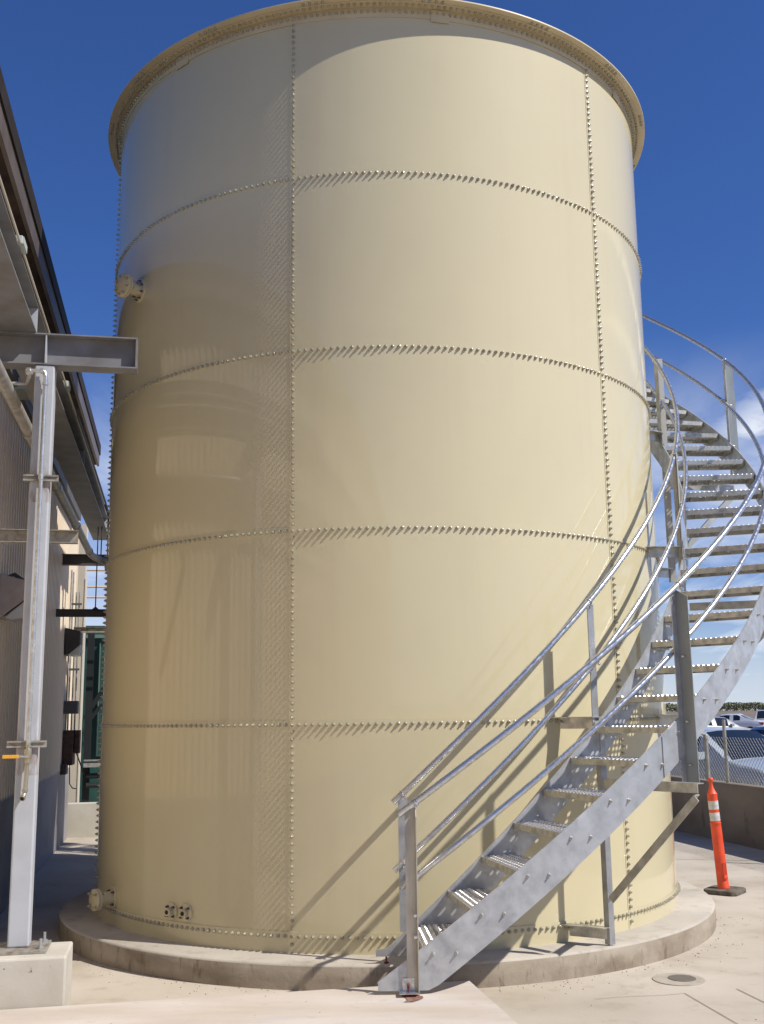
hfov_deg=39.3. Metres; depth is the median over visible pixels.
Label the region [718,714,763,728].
parked car
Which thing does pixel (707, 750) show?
chain link fence
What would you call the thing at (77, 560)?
cross beam
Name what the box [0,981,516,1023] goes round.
raised slab
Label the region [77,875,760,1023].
grit
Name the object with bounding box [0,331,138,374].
cross beam
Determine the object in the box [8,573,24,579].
photocell arm
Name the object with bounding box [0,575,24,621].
wall lamp
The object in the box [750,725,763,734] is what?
parked car
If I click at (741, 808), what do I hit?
retaining wall
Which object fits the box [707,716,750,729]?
parked car
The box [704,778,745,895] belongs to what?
delineator post
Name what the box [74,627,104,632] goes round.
wall bracket
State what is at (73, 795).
cream building
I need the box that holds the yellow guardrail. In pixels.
[87,569,105,597]
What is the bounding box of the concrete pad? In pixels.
[58,879,715,990]
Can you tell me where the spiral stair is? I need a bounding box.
[376,314,763,996]
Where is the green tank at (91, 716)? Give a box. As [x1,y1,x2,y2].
[79,626,104,801]
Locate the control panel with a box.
[60,730,83,788]
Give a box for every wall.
[67,802,98,837]
[671,775,763,849]
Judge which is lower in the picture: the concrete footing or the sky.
the concrete footing
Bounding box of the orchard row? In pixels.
[666,702,763,711]
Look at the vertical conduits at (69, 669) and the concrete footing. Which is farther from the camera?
the vertical conduits at (69, 669)
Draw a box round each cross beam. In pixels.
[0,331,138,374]
[62,554,107,565]
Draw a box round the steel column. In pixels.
[0,365,56,955]
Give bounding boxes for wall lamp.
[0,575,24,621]
[64,628,82,656]
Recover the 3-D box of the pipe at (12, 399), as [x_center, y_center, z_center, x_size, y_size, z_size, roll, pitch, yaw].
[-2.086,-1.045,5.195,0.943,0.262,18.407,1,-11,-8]
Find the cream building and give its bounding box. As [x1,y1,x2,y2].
[68,524,87,802]
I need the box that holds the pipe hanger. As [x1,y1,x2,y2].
[56,527,105,616]
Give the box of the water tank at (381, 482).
[87,0,680,954]
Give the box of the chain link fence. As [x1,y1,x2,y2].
[670,719,763,784]
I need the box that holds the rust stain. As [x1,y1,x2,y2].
[401,995,422,1001]
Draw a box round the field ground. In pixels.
[81,710,757,740]
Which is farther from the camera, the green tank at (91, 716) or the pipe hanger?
the green tank at (91, 716)
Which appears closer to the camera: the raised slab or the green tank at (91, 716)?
the raised slab
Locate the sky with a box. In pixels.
[0,0,763,713]
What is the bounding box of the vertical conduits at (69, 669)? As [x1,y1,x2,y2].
[65,570,81,729]
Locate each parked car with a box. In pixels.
[671,727,763,784]
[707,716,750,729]
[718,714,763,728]
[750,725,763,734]
[753,710,763,719]
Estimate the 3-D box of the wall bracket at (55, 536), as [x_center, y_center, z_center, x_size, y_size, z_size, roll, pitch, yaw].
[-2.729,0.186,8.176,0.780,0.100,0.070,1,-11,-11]
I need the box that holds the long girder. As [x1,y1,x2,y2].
[0,189,107,539]
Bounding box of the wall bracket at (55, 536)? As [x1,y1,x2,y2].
[0,529,77,543]
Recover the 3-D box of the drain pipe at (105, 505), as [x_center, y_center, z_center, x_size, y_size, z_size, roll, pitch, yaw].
[-3.306,-0.148,12.352,0.044,0.581,5.421,1,-11,-11]
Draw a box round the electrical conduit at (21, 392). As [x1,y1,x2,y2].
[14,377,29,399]
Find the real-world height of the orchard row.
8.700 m
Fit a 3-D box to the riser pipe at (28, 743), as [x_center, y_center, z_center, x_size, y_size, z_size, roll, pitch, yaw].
[-2.230,0.405,6.718,0.328,2.729,0.105,1,-11,-7]
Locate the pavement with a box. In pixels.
[0,790,763,1023]
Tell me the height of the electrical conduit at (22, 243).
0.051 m
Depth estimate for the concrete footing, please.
6.14 m
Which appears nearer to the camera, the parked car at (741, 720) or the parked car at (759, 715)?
the parked car at (741, 720)
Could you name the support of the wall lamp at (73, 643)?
attached to the warehouse
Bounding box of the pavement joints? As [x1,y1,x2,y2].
[685,859,763,1023]
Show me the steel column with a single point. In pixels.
(19, 942)
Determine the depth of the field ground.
540.93 m
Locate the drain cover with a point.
(678, 979)
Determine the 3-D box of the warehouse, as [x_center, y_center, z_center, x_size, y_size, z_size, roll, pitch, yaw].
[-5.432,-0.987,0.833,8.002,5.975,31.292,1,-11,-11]
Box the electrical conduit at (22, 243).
[0,176,104,504]
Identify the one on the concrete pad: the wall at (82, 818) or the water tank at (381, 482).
the water tank at (381, 482)
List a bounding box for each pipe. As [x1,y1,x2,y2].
[0,359,107,564]
[2,367,58,800]
[74,412,108,553]
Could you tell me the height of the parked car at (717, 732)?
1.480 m
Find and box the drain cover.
[652,973,705,985]
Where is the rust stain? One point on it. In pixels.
(412, 998)
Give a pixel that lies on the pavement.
(64, 874)
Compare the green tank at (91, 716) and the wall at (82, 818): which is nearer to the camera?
the wall at (82, 818)
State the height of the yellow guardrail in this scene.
0.870 m
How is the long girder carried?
on the cross beam at (80, 353)
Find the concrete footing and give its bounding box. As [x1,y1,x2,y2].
[0,941,72,1009]
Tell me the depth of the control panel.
15.06 m
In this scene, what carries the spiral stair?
on the concrete pad
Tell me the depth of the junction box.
15.10 m
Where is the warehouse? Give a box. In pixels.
[0,67,100,913]
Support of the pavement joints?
on the pavement
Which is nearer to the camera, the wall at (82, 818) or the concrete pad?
the concrete pad
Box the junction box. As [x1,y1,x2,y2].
[64,701,78,713]

